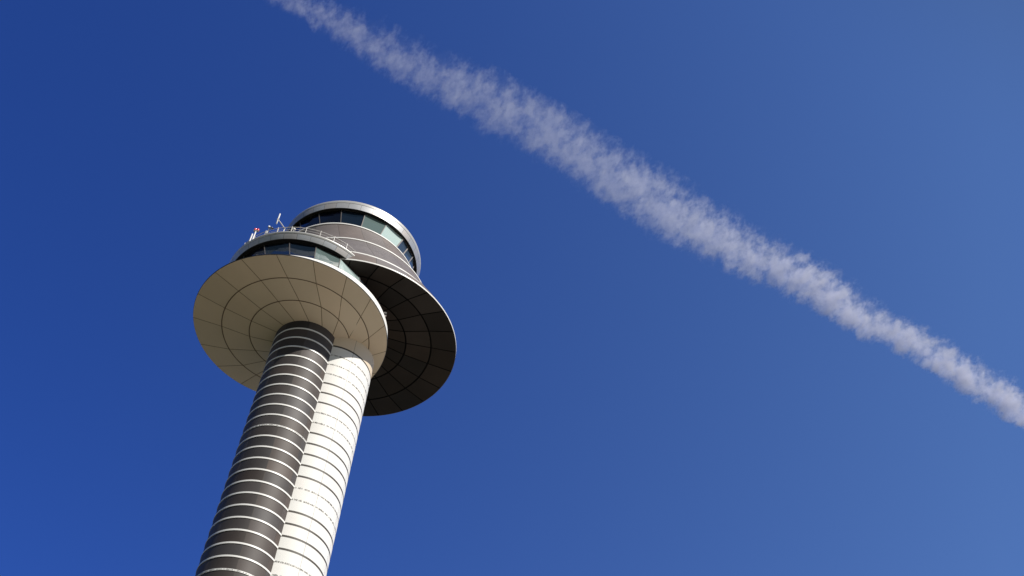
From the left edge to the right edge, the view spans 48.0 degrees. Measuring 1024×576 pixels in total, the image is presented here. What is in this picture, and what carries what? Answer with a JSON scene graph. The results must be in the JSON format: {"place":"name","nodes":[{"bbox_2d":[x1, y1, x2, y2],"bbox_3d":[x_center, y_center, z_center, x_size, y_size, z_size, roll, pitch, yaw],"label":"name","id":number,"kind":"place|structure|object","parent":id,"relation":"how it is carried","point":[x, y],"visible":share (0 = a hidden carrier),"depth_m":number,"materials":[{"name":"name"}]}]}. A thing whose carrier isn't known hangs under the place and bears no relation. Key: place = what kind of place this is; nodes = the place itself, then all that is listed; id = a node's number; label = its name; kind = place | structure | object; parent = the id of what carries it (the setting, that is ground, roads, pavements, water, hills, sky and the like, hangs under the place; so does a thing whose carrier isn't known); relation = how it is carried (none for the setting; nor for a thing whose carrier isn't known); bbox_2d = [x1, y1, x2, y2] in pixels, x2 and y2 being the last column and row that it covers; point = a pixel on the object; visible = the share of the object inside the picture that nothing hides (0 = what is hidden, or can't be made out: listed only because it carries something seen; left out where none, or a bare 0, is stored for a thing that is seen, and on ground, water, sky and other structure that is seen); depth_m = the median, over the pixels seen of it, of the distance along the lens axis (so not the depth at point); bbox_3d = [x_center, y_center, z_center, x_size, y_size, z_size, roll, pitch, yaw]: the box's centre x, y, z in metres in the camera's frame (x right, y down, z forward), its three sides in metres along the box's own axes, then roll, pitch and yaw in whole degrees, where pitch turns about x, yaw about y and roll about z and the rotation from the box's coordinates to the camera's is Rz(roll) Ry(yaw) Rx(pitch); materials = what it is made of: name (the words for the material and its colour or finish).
{"place":"outdoors","nodes":[
{"label":"outdoors","id":0,"kind":"place"},
{"bbox_2d":[193,200,455,575],"bbox_3d":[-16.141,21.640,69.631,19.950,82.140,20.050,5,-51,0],"label":"control tower","id":1,"kind":"structure","parent":0,"point":[322,329],"depth_m":84.73,"materials":[{"name":"grey concrete"}]},
{"bbox_2d":[249,228,258,241],"bbox_3d":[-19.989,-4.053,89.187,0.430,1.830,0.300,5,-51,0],"label":"obstruction light","id":2,"kind":"object","parent":1,"relation":"attached to","point":[256,230],"visible":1,"depth_m":89.24,"materials":[{"name":"white paint"}]},
{"bbox_2d":[243,246,264,257],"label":"window","id":3,"kind":"structure","parent":1,"relation":"in","point":[260,251],"depth_m":87.10,"materials":[{"name":"blue glass"}]},
{"bbox_2d":[264,242,289,255],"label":"window","id":4,"kind":"structure","parent":1,"relation":"in","point":[282,248],"depth_m":86.33,"materials":[{"name":"blue glass"}]},
{"bbox_2d":[276,214,285,230],"bbox_3d":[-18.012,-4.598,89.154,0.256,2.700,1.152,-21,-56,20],"label":"aerial","id":5,"kind":"object","parent":1,"relation":"on","point":[279,221],"visible":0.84,"depth_m":89.53,"materials":[{"name":"white paint"}]},
{"bbox_2d":[289,242,315,258],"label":"window","id":6,"kind":"structure","parent":1,"relation":"in","point":[296,249],"depth_m":86.18,"materials":[{"name":"blue glass"}]},
{"bbox_2d":[300,213,319,229],"bbox_3d":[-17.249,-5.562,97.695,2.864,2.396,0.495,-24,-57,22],"label":"window","id":7,"kind":"structure","parent":1,"relation":"in","point":[313,220],"depth_m":97.76,"materials":[{"name":"blue glass"}]},
{"bbox_2d":[314,246,339,266],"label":"window","id":8,"kind":"structure","parent":1,"relation":"in","point":[321,255],"depth_m":86.47,"materials":[{"name":"teal glass"}]},
{"bbox_2d":[319,210,340,223],"bbox_3d":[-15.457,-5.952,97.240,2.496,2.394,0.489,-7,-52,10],"label":"window","id":9,"kind":"structure","parent":1,"relation":"in","point":[333,216],"depth_m":97.32,"materials":[{"name":"blue glass"}]},
{"bbox_2d":[338,258,359,280],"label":"window","id":10,"kind":"structure","parent":1,"relation":"in","point":[342,265],"depth_m":86.71,"materials":[{"name":"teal glass"}]},
{"bbox_2d":[340,210,364,225],"bbox_3d":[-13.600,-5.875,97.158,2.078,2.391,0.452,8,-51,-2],"label":"window","id":11,"kind":"structure","parent":1,"relation":"in","point":[355,218],"depth_m":97.28,"materials":[{"name":"blue glass"}]},
{"bbox_2d":[361,214,385,233],"bbox_3d":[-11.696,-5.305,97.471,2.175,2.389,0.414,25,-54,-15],"label":"window","id":12,"kind":"structure","parent":1,"relation":"in","point":[368,222],"depth_m":97.59,"materials":[{"name":"teal glass"}]},
{"bbox_2d":[380,224,402,245],"bbox_3d":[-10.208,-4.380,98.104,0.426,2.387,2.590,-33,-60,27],"label":"window","id":13,"kind":"structure","parent":1,"relation":"in","point":[387,232],"depth_m":98.26,"materials":[{"name":"teal glass"}]},
{"bbox_2d":[396,239,411,261],"bbox_3d":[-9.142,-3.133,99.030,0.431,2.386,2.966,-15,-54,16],"label":"window","id":14,"kind":"structure","parent":1,"relation":"in","point":[402,246],"depth_m":99.14,"materials":[{"name":"blue glass"}]},
{"bbox_2d":[409,256,414,271],"bbox_3d":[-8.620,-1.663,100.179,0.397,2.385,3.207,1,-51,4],"label":"window","id":15,"kind":"structure","parent":1,"relation":"in","point":[411,260],"depth_m":100.15,"materials":[{"name":"blue glass"}]},
{"bbox_2d":[0,0,1023,575],"label":"sky","id":16,"kind":"structure","parent":0,"point":[724,287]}
]}

